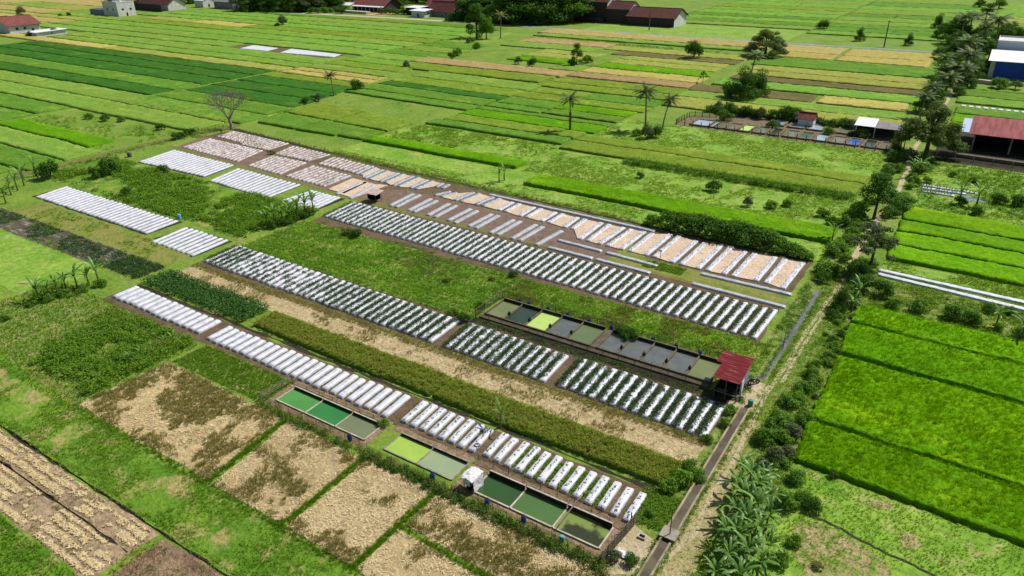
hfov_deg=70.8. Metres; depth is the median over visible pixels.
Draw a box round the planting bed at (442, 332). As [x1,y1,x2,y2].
[427,319,460,342]
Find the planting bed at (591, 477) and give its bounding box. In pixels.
[572,471,596,498]
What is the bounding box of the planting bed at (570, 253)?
[547,246,592,259]
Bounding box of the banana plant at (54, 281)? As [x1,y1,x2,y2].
[47,275,61,290]
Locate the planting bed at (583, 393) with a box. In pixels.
[578,365,606,395]
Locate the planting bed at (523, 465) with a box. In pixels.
[514,446,540,472]
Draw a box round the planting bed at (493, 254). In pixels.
[482,242,513,262]
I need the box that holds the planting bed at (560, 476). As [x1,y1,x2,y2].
[548,461,573,488]
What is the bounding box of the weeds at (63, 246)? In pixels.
[0,208,127,263]
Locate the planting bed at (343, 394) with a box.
[337,378,365,398]
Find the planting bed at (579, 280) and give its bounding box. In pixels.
[570,264,599,287]
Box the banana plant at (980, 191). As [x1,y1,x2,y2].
[971,181,992,205]
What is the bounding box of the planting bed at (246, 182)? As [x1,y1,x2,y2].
[232,175,264,188]
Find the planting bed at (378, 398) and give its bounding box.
[363,388,392,409]
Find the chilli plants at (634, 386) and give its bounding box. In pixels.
[556,356,722,433]
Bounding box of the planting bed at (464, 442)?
[457,423,484,448]
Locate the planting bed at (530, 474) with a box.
[525,451,550,478]
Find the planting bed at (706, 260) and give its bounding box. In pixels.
[695,244,723,269]
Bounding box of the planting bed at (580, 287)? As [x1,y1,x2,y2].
[578,267,607,289]
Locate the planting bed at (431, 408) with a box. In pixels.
[409,404,437,427]
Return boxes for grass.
[0,229,102,293]
[0,280,293,575]
[0,282,195,400]
[0,350,361,575]
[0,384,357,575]
[0,513,75,575]
[10,201,193,265]
[26,368,84,409]
[72,403,492,575]
[172,344,291,399]
[240,216,523,318]
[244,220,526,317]
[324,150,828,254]
[336,142,826,260]
[383,124,559,162]
[392,125,554,158]
[501,281,766,368]
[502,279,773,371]
[509,280,757,353]
[516,150,861,229]
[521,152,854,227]
[582,23,806,40]
[594,119,886,175]
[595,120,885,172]
[608,245,787,304]
[622,256,880,575]
[658,274,1023,575]
[748,465,1023,575]
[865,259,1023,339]
[867,279,1023,338]
[881,261,1023,297]
[910,161,1023,225]
[911,161,1023,225]
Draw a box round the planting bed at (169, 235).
[151,227,188,242]
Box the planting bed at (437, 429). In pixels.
[428,412,455,436]
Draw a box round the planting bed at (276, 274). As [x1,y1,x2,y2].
[260,264,296,282]
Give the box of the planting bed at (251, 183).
[236,176,268,189]
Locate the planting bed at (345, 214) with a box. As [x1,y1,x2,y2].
[334,204,366,220]
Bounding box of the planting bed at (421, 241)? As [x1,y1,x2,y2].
[418,226,448,244]
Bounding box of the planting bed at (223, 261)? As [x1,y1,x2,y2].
[215,249,250,266]
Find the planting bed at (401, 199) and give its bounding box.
[388,193,414,206]
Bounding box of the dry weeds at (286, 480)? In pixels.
[212,431,354,521]
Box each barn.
[583,0,611,21]
[606,0,639,23]
[626,6,688,27]
[962,115,1023,154]
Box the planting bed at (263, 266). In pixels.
[243,258,279,276]
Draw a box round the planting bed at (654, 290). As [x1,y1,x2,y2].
[636,280,665,306]
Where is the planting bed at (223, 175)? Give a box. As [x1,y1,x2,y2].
[209,168,239,181]
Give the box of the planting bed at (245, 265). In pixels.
[231,254,267,272]
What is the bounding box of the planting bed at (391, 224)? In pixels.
[377,215,409,232]
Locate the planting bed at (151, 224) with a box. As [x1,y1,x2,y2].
[135,217,168,230]
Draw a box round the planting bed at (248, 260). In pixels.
[225,252,262,270]
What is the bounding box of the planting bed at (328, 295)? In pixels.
[317,282,351,302]
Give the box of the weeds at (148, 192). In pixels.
[46,154,294,229]
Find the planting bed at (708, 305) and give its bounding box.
[690,294,719,322]
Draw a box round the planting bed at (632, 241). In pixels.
[619,231,646,249]
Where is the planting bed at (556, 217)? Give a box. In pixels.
[547,213,564,223]
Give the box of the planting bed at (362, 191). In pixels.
[348,184,376,198]
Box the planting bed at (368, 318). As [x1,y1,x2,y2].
[366,298,399,320]
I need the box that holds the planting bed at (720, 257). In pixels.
[705,246,733,271]
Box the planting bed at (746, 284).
[700,272,791,295]
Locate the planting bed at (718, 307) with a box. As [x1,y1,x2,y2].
[700,297,728,325]
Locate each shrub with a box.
[0,314,11,321]
[15,6,25,14]
[25,300,37,306]
[31,157,59,177]
[40,293,56,302]
[55,288,71,297]
[73,283,88,291]
[83,113,93,118]
[86,165,103,176]
[93,278,107,286]
[97,156,121,173]
[99,114,109,120]
[116,116,126,121]
[119,185,131,194]
[154,123,166,129]
[155,163,168,172]
[171,132,180,138]
[176,131,186,136]
[182,129,191,134]
[265,219,278,227]
[267,149,275,153]
[273,217,288,224]
[277,14,287,24]
[285,213,298,222]
[293,211,308,217]
[300,96,309,102]
[303,208,316,215]
[306,7,315,12]
[314,93,321,100]
[319,7,327,12]
[324,7,333,12]
[333,7,345,12]
[341,226,352,233]
[349,79,364,89]
[349,228,361,236]
[377,7,383,13]
[377,418,389,426]
[381,7,391,13]
[388,9,396,13]
[403,60,409,66]
[442,276,452,281]
[444,15,453,20]
[447,307,459,315]
[448,52,455,58]
[452,47,461,54]
[456,312,471,320]
[466,36,474,42]
[472,42,481,47]
[476,300,487,307]
[508,270,518,275]
[514,56,522,63]
[526,57,536,66]
[567,59,576,65]
[582,55,592,62]
[607,548,622,562]
[614,323,628,336]
[622,326,639,341]
[623,551,641,567]
[631,128,641,135]
[637,171,644,177]
[640,124,654,137]
[641,213,662,224]
[643,507,656,516]
[650,124,662,136]
[658,209,682,229]
[658,476,678,493]
[668,466,694,486]
[675,211,702,233]
[676,457,697,472]
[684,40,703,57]
[690,214,721,238]
[691,467,708,482]
[692,212,711,225]
[700,434,713,444]
[704,104,717,112]
[705,179,722,191]
[709,219,741,238]
[714,101,723,106]
[716,105,731,112]
[717,109,735,119]
[717,417,731,426]
[720,80,741,96]
[722,404,736,414]
[724,101,737,112]
[728,220,763,246]
[731,218,750,226]
[733,107,747,115]
[740,105,752,115]
[743,196,752,205]
[746,229,777,246]
[750,109,764,117]
[752,425,779,446]
[755,457,770,466]
[756,107,768,118]
[757,435,777,447]
[763,227,781,241]
[763,416,782,429]
[764,199,778,207]
[765,120,781,127]
[765,446,784,463]
[766,234,792,252]
[766,411,795,428]
[767,548,791,569]
[768,108,783,118]
[769,407,788,416]
[769,456,791,469]
[773,489,800,508]
[775,426,794,444]
[776,392,802,406]
[779,105,798,116]
[781,421,802,438]
[782,112,793,121]
[782,198,793,206]
[782,444,796,458]
[782,468,807,485]
[784,533,802,548]
[786,241,804,257]
[788,390,803,400]
[789,112,798,121]
[792,488,811,507]
[793,380,813,393]
[796,410,815,424]
[797,247,815,259]
[798,394,807,403]
[799,406,810,412]
[802,368,819,375]
[802,379,822,391]
[803,495,822,512]
[804,367,821,377]
[806,373,825,382]
[810,393,818,397]
[810,560,824,570]
[811,359,823,368]
[813,258,840,274]
[814,270,831,282]
[815,19,829,27]
[816,117,824,122]
[816,206,831,215]
[820,118,830,125]
[822,126,836,133]
[822,350,838,358]
[822,356,835,366]
[824,240,853,255]
[824,263,843,276]
[825,215,841,225]
[825,300,847,312]
[825,308,839,320]
[827,334,839,341]
[828,118,839,125]
[828,341,839,347]
[828,469,839,478]
[830,347,841,354]
[832,238,849,247]
[833,319,842,323]
[835,233,857,244]
[836,313,847,319]
[837,117,852,127]
[837,251,852,261]
[837,328,845,336]
[839,214,853,224]
[840,261,865,275]
[841,210,861,218]
[842,226,860,238]
[843,119,856,127]
[846,298,859,307]
[847,131,858,135]
[847,222,863,227]
[847,281,865,291]
[848,271,867,278]
[848,290,863,300]
[849,200,867,210]
[849,273,876,288]
[851,218,866,228]
[851,256,878,267]
[854,128,870,138]
[854,262,872,276]
[855,212,870,219]
[868,233,890,247]
[871,180,896,190]
[873,278,895,296]
[881,165,895,171]
[882,162,897,168]
[883,169,895,175]
[883,205,901,216]
[883,297,902,308]
[886,149,902,158]
[886,155,899,161]
[889,195,918,207]
[890,144,904,152]
[891,200,910,212]
[892,190,908,202]
[895,163,907,171]
[905,182,914,188]
[905,297,932,314]
[906,172,918,176]
[906,175,921,185]
[909,163,930,172]
[922,176,932,181]
[924,160,934,170]
[943,303,965,319]
[948,171,956,176]
[954,195,968,204]
[963,309,983,324]
[967,176,979,182]
[972,205,984,214]
[981,301,997,313]
[990,193,1009,203]
[992,322,1006,329]
[1003,306,1016,314]
[1011,193,1023,205]
[1014,325,1023,336]
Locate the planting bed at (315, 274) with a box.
[284,272,320,291]
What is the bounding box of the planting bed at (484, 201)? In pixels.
[474,196,494,205]
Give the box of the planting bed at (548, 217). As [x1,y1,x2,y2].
[539,212,557,221]
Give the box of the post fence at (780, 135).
[676,118,886,151]
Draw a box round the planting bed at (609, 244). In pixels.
[605,229,633,246]
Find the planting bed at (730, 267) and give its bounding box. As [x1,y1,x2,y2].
[721,251,747,274]
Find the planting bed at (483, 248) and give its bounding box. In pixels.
[468,238,498,258]
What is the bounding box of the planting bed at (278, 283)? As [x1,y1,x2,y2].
[272,268,307,287]
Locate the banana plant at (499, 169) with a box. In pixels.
[492,166,505,182]
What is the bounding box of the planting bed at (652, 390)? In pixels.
[630,383,657,414]
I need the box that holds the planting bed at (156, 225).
[140,219,172,231]
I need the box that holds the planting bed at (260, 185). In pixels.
[244,178,277,191]
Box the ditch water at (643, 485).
[137,284,671,497]
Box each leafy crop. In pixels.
[81,304,193,356]
[140,268,270,319]
[621,156,856,201]
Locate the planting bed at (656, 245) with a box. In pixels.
[643,233,672,255]
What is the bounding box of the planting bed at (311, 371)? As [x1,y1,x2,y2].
[297,362,325,380]
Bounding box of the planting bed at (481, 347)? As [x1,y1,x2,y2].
[470,331,499,357]
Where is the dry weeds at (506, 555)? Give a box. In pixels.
[408,494,610,575]
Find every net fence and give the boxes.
[451,486,600,561]
[475,310,703,386]
[476,290,502,309]
[478,455,625,520]
[516,294,706,354]
[676,111,716,122]
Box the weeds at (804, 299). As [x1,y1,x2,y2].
[732,256,829,403]
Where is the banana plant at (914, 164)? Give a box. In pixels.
[906,159,927,172]
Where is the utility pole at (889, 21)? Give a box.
[883,20,890,46]
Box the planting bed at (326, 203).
[314,197,339,208]
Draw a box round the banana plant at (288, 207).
[280,200,296,212]
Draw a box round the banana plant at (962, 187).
[953,178,978,203]
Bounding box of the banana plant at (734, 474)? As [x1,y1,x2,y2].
[722,468,752,496]
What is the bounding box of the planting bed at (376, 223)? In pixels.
[366,212,398,229]
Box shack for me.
[797,111,817,126]
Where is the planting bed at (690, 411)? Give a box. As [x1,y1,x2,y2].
[675,397,701,429]
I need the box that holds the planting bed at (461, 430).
[448,419,474,443]
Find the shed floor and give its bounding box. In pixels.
[708,380,738,403]
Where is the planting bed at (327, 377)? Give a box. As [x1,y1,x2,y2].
[313,368,341,388]
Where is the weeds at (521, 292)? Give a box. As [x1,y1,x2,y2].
[396,254,758,352]
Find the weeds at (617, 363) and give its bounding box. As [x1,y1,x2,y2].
[475,317,721,398]
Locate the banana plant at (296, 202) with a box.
[286,194,305,216]
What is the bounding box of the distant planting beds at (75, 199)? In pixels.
[36,45,953,223]
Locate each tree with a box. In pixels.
[203,89,247,129]
[229,0,252,4]
[236,0,261,12]
[255,0,275,11]
[268,0,285,11]
[279,0,302,11]
[286,0,304,12]
[296,0,320,6]
[310,0,332,7]
[321,70,336,95]
[325,0,348,9]
[398,0,409,8]
[451,0,489,20]
[464,3,485,38]
[465,0,489,17]
[475,17,494,38]
[483,0,529,21]
[486,0,536,25]
[495,11,507,38]
[501,0,549,24]
[521,0,570,24]
[550,0,586,20]
[551,0,588,22]
[556,0,595,16]
[559,90,580,129]
[571,43,583,64]
[632,82,657,124]
[660,92,681,129]
[698,71,708,82]
[725,65,761,100]
[741,29,789,56]
[746,49,765,70]
[747,68,771,95]
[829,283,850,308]
[851,222,900,269]
[853,171,900,219]
[854,26,865,40]
[889,100,969,161]
[903,32,914,45]
[912,92,941,112]
[914,89,939,117]
[916,81,947,109]
[919,88,946,102]
[925,76,949,96]
[927,71,955,89]
[930,12,944,27]
[931,45,946,55]
[932,20,954,36]
[932,52,964,66]
[933,60,959,80]
[935,53,955,64]
[935,70,963,92]
[937,23,959,40]
[939,41,966,58]
[940,31,965,46]
[943,19,975,35]
[944,60,969,89]
[951,10,983,32]
[951,15,958,23]
[951,61,980,86]
[952,86,966,95]
[954,33,987,62]
[955,39,968,57]
[955,46,984,72]
[956,72,979,88]
[960,57,985,77]
[961,11,984,38]
[963,54,987,63]
[968,30,992,53]
[972,0,986,7]
[972,20,996,36]
[975,58,990,71]
[976,19,996,53]
[977,39,997,57]
[979,3,994,18]
[982,12,1019,47]
[988,22,1015,42]
[989,77,1009,87]
[991,0,1007,7]
[999,21,1018,32]
[1007,80,1023,88]
[1009,25,1023,35]
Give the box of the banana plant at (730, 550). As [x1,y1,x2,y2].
[712,534,753,568]
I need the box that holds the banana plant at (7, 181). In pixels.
[0,174,14,194]
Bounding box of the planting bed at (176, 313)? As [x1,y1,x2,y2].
[163,307,189,320]
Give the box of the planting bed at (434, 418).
[419,407,446,431]
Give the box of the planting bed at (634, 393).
[620,378,648,410]
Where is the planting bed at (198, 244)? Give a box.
[180,236,217,252]
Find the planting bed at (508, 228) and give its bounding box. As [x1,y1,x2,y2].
[495,221,521,235]
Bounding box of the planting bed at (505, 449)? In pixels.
[492,437,518,462]
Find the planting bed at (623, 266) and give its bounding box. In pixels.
[595,258,650,273]
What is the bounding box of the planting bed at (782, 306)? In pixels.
[691,282,785,308]
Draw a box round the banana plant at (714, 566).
[701,552,730,575]
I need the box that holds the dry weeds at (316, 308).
[181,262,706,461]
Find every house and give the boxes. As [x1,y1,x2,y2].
[0,14,41,33]
[101,0,135,16]
[137,0,185,10]
[194,0,213,7]
[212,0,241,8]
[341,0,401,11]
[424,0,456,8]
[429,0,457,16]
[996,35,1023,50]
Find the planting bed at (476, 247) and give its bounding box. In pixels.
[462,237,493,256]
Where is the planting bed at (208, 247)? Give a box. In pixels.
[190,239,227,256]
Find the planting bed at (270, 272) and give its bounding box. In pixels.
[255,262,290,280]
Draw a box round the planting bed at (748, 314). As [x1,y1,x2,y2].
[730,304,757,333]
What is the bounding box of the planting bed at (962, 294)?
[878,272,1023,310]
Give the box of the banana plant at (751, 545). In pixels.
[733,529,768,564]
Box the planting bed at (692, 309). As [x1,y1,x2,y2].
[681,292,709,319]
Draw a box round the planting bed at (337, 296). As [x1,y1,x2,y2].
[323,285,358,305]
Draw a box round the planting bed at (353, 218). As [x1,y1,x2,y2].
[345,207,377,223]
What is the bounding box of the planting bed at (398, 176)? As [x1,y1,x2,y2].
[384,174,405,183]
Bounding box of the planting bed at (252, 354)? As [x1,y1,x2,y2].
[246,342,273,358]
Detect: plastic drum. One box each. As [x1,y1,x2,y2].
[347,433,351,440]
[484,497,489,505]
[521,514,525,523]
[559,534,564,542]
[748,399,753,406]
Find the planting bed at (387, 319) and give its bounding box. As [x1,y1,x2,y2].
[380,303,413,325]
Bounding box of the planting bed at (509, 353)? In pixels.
[495,339,524,366]
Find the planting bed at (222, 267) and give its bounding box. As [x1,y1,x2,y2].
[220,251,256,268]
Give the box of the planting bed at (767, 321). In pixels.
[751,309,777,339]
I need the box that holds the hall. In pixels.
[987,49,1023,79]
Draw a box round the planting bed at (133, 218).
[117,212,150,224]
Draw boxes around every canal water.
[640,407,747,575]
[759,291,821,379]
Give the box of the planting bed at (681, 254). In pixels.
[669,240,697,263]
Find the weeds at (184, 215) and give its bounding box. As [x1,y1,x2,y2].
[52,155,318,236]
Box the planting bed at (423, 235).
[412,224,442,242]
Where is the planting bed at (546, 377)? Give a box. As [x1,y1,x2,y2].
[539,354,568,382]
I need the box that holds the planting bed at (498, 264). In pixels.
[495,245,526,266]
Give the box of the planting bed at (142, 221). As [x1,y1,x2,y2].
[126,215,159,227]
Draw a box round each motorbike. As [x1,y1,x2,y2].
[727,387,739,392]
[729,392,743,399]
[738,381,751,388]
[747,376,759,383]
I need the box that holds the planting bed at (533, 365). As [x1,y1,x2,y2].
[521,348,550,375]
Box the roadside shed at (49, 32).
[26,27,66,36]
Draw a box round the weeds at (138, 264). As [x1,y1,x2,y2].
[102,254,164,278]
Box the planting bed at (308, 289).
[297,276,332,295]
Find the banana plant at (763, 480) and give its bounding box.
[742,470,775,489]
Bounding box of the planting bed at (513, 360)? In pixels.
[503,343,531,369]
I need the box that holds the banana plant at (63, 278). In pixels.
[48,271,72,288]
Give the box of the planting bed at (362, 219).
[350,208,381,224]
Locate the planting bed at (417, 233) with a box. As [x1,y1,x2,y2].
[406,223,438,240]
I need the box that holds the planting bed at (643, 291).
[627,278,657,303]
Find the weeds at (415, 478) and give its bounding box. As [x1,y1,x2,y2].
[254,398,608,575]
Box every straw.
[0,429,150,575]
[78,362,279,478]
[176,266,704,460]
[215,422,356,519]
[293,465,429,563]
[358,529,475,575]
[358,531,472,575]
[360,531,481,575]
[407,494,613,575]
[411,495,596,575]
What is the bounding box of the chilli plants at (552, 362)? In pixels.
[443,322,566,378]
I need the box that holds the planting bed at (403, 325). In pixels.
[396,309,427,330]
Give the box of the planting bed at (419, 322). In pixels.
[404,311,436,333]
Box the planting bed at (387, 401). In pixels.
[372,391,401,413]
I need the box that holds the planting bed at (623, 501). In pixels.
[609,487,633,516]
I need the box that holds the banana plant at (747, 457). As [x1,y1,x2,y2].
[729,449,754,470]
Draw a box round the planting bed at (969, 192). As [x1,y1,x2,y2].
[922,184,976,193]
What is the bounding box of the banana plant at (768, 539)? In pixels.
[754,525,785,556]
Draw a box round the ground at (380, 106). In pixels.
[0,0,1023,575]
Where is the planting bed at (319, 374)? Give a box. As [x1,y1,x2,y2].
[305,365,333,383]
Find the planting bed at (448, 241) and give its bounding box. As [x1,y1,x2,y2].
[436,230,468,249]
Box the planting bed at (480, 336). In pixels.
[462,329,492,354]
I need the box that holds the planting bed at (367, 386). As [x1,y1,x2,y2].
[346,381,374,401]
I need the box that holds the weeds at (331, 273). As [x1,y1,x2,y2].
[242,245,458,315]
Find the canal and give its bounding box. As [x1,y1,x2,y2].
[637,405,749,575]
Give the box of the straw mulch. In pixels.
[329,168,798,287]
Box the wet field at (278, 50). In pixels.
[230,44,343,57]
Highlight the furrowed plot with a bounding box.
[0,430,158,575]
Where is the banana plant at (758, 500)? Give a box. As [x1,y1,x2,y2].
[739,481,773,517]
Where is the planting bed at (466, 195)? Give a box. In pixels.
[453,192,474,200]
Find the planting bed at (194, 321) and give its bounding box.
[182,314,207,328]
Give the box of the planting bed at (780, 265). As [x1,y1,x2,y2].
[764,258,787,283]
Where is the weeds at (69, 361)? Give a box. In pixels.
[26,288,178,392]
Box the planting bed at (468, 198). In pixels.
[460,193,480,202]
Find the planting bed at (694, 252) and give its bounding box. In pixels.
[678,242,707,265]
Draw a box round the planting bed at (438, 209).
[426,203,450,215]
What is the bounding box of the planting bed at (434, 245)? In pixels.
[430,228,460,247]
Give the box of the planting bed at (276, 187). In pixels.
[258,182,290,193]
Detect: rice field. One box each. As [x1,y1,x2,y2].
[0,0,44,2]
[0,4,25,8]
[0,7,69,12]
[0,10,47,15]
[0,13,33,16]
[0,33,47,39]
[0,43,72,53]
[0,47,48,56]
[0,54,31,62]
[0,62,80,79]
[0,70,48,83]
[0,81,110,108]
[0,93,68,113]
[0,107,32,121]
[0,118,114,147]
[0,126,20,135]
[0,131,101,161]
[0,144,62,170]
[0,165,13,173]
[4,1,70,7]
[7,59,93,72]
[18,41,73,48]
[24,79,125,97]
[26,54,119,67]
[31,37,115,47]
[34,0,106,3]
[34,16,72,22]
[37,14,92,19]
[39,5,101,10]
[39,11,88,16]
[39,23,102,31]
[46,35,118,43]
[51,20,121,27]
[52,51,146,64]
[58,46,121,54]
[58,75,172,94]
[63,32,157,42]
[69,69,200,89]
[71,1,102,6]
[74,18,139,24]
[78,15,134,20]
[78,101,223,129]
[85,29,178,39]
[94,64,227,84]
[95,92,250,122]
[98,46,203,59]
[103,25,196,35]
[106,41,163,49]
[110,52,191,63]
[120,18,231,29]
[126,23,217,32]
[127,61,250,79]
[127,95,267,123]
[137,12,216,19]
[140,40,216,49]
[143,16,203,22]
[150,47,243,58]
[156,90,293,114]
[158,37,242,46]
[169,11,223,15]
[175,61,272,75]
[179,33,275,44]
[185,85,315,107]
[187,9,257,15]
[187,57,292,71]
[188,20,256,26]
[197,46,335,64]
[203,17,271,23]
[203,30,285,38]
[206,14,252,18]
[211,80,336,99]
[219,27,299,35]
[226,55,311,67]
[228,10,277,13]
[237,75,352,93]
[242,13,316,19]
[242,24,336,33]
[246,17,300,22]
[254,40,381,55]
[254,312,453,396]
[258,22,357,30]
[258,113,323,129]
[260,72,366,87]
[267,36,402,50]
[274,13,336,17]
[278,69,377,83]
[283,102,364,120]
[285,33,422,46]
[288,21,360,27]
[291,67,386,80]
[295,120,360,135]
[301,18,402,26]
[305,64,400,76]
[322,31,440,43]
[323,60,412,72]
[331,17,381,20]
[333,111,413,131]
[337,127,384,139]
[339,17,423,23]
[342,29,458,39]
[344,56,428,66]
[344,88,478,110]
[347,25,417,31]
[360,83,495,105]
[361,53,427,62]
[362,135,526,168]
[377,81,507,100]
[379,49,458,57]
[380,20,453,26]
[389,24,478,33]
[390,76,526,96]
[399,45,471,52]
[399,62,555,82]
[407,29,474,36]
[411,71,540,90]
[412,57,574,77]
[419,41,487,49]
[420,22,509,30]
[425,118,570,144]
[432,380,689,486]
[441,37,502,44]
[444,114,585,139]
[458,108,606,133]
[475,106,612,127]
[484,102,547,113]
[495,96,562,109]
[500,41,602,52]
[507,55,577,64]
[514,91,577,102]
[519,37,617,48]
[523,52,592,59]
[523,174,837,243]
[528,87,590,98]
[533,33,743,50]
[536,49,605,57]
[537,28,770,49]
[537,81,674,100]
[541,108,624,122]
[548,64,587,71]
[549,76,687,94]
[554,103,636,118]
[559,140,863,195]
[566,71,696,88]
[568,99,651,112]
[575,134,869,183]
[580,93,665,107]
[581,67,708,83]
[593,62,712,76]
[604,46,750,60]
[607,59,721,72]
[611,51,742,64]
[619,56,728,68]
[661,96,901,127]
[677,90,906,119]
[686,17,756,22]
[686,20,814,29]
[687,14,756,19]
[688,12,831,20]
[688,84,818,102]
[694,9,778,14]
[705,6,788,12]
[711,78,919,104]
[718,3,852,11]
[726,1,801,5]
[729,74,918,95]
[737,0,801,2]
[738,70,927,90]
[748,65,928,84]
[751,56,937,78]
[752,18,819,23]
[753,21,817,27]
[767,52,837,59]
[774,12,840,18]
[783,44,847,54]
[784,10,847,15]
[794,419,1023,545]
[795,0,868,5]
[797,3,859,8]
[806,30,946,41]
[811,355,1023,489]
[814,26,894,33]
[816,95,908,112]
[829,20,939,28]
[829,23,962,32]
[834,16,972,24]
[834,56,930,67]
[835,0,872,1]
[839,323,1023,404]
[842,48,936,61]
[844,13,895,17]
[850,9,968,16]
[850,304,1023,365]
[858,6,979,12]
[865,2,982,10]
[873,0,980,5]
[887,244,1023,285]
[891,30,964,37]
[894,15,973,21]
[894,231,1023,268]
[897,219,1023,253]
[902,206,1023,240]
[951,113,973,122]
[953,107,1023,119]
[955,95,1023,109]
[959,88,1023,101]
[963,83,1023,93]
[991,16,1023,23]
[993,23,1023,29]
[995,10,1023,17]
[997,4,1023,10]
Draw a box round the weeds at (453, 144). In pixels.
[385,123,557,161]
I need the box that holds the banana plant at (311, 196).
[304,188,321,207]
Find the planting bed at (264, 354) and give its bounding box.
[254,345,280,360]
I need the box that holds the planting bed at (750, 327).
[740,307,767,336]
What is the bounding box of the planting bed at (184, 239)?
[166,231,203,247]
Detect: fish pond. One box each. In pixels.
[276,386,322,412]
[305,398,352,426]
[334,411,382,440]
[383,432,432,463]
[416,446,468,480]
[472,469,525,508]
[484,297,521,319]
[503,303,541,325]
[509,485,567,527]
[523,309,562,332]
[544,314,582,338]
[552,504,613,549]
[565,320,606,346]
[595,329,627,354]
[616,336,654,361]
[638,341,676,368]
[661,347,698,375]
[684,354,721,384]
[689,119,715,126]
[708,121,722,127]
[713,122,730,129]
[724,123,744,130]
[737,124,757,132]
[752,126,772,134]
[767,128,785,136]
[771,119,788,126]
[781,130,801,138]
[787,121,806,128]
[795,131,816,140]
[805,124,827,131]
[811,133,831,142]
[827,135,849,144]
[836,127,854,134]
[845,137,863,146]
[860,139,879,148]
[876,141,892,150]
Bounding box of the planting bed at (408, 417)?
[400,400,428,423]
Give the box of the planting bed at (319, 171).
[297,168,325,179]
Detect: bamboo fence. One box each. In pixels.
[259,374,292,399]
[294,381,388,423]
[600,514,634,562]
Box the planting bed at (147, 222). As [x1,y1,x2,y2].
[131,216,164,228]
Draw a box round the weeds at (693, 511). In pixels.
[631,407,751,575]
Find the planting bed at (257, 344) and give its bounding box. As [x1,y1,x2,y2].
[240,339,266,354]
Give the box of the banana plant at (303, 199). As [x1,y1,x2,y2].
[292,190,315,210]
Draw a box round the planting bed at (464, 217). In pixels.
[453,210,478,223]
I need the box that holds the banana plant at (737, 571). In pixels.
[719,552,761,575]
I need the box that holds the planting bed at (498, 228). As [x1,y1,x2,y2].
[488,219,515,233]
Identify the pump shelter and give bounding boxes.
[460,466,483,493]
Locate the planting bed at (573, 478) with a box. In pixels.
[560,466,584,493]
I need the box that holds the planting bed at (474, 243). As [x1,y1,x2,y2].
[455,235,486,255]
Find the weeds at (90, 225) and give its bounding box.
[5,207,166,275]
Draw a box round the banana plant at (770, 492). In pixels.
[758,478,786,509]
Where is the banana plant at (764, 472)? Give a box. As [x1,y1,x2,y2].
[754,460,780,481]
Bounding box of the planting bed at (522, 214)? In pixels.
[518,206,535,216]
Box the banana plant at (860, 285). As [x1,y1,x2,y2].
[850,274,871,299]
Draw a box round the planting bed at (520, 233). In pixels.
[510,224,537,239]
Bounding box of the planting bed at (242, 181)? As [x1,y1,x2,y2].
[228,174,260,187]
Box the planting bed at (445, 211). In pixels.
[433,205,457,217]
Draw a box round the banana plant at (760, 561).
[743,543,780,575]
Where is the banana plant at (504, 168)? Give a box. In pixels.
[494,161,511,180]
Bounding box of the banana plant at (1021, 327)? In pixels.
[1012,314,1023,338]
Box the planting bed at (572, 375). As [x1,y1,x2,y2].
[559,359,586,388]
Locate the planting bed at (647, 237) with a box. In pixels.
[628,233,654,251]
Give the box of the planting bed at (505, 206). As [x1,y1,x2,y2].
[497,202,514,210]
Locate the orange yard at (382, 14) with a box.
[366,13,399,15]
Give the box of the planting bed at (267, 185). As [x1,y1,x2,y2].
[249,179,282,192]
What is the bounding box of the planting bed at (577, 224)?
[570,218,586,229]
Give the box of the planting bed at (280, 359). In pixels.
[267,350,295,367]
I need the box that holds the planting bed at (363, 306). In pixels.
[351,293,385,315]
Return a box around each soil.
[0,208,130,265]
[31,188,181,234]
[102,256,166,279]
[103,286,654,524]
[111,539,222,575]
[137,150,235,177]
[153,227,231,256]
[177,137,618,259]
[198,250,726,440]
[204,130,812,291]
[212,169,301,197]
[264,381,392,445]
[285,191,344,208]
[311,202,779,340]
[392,425,475,462]
[450,459,626,558]
[469,317,712,399]
[602,525,655,575]
[675,115,894,151]
[792,520,891,575]
[865,499,894,509]
[898,532,920,550]
[934,133,1023,172]
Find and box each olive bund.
[166,145,789,306]
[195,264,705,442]
[206,137,782,290]
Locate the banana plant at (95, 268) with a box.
[79,256,101,283]
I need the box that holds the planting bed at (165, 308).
[151,302,178,315]
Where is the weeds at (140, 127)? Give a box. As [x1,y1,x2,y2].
[26,113,173,149]
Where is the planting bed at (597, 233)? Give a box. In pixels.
[586,224,611,241]
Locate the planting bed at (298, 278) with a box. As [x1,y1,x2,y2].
[278,270,313,288]
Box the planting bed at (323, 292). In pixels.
[310,280,345,300]
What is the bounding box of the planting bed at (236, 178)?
[221,171,252,184]
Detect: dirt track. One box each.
[656,298,830,570]
[781,299,833,381]
[829,2,995,297]
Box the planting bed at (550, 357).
[530,351,559,379]
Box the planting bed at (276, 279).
[266,266,301,284]
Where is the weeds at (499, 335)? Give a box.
[209,261,712,427]
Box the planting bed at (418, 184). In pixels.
[408,179,428,188]
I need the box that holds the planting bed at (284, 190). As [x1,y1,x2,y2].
[265,184,299,197]
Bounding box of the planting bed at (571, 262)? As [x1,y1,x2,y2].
[546,258,577,280]
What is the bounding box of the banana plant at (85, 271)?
[75,265,94,285]
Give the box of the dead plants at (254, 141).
[185,131,366,183]
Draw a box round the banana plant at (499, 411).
[487,396,508,427]
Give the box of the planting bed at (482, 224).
[473,215,500,228]

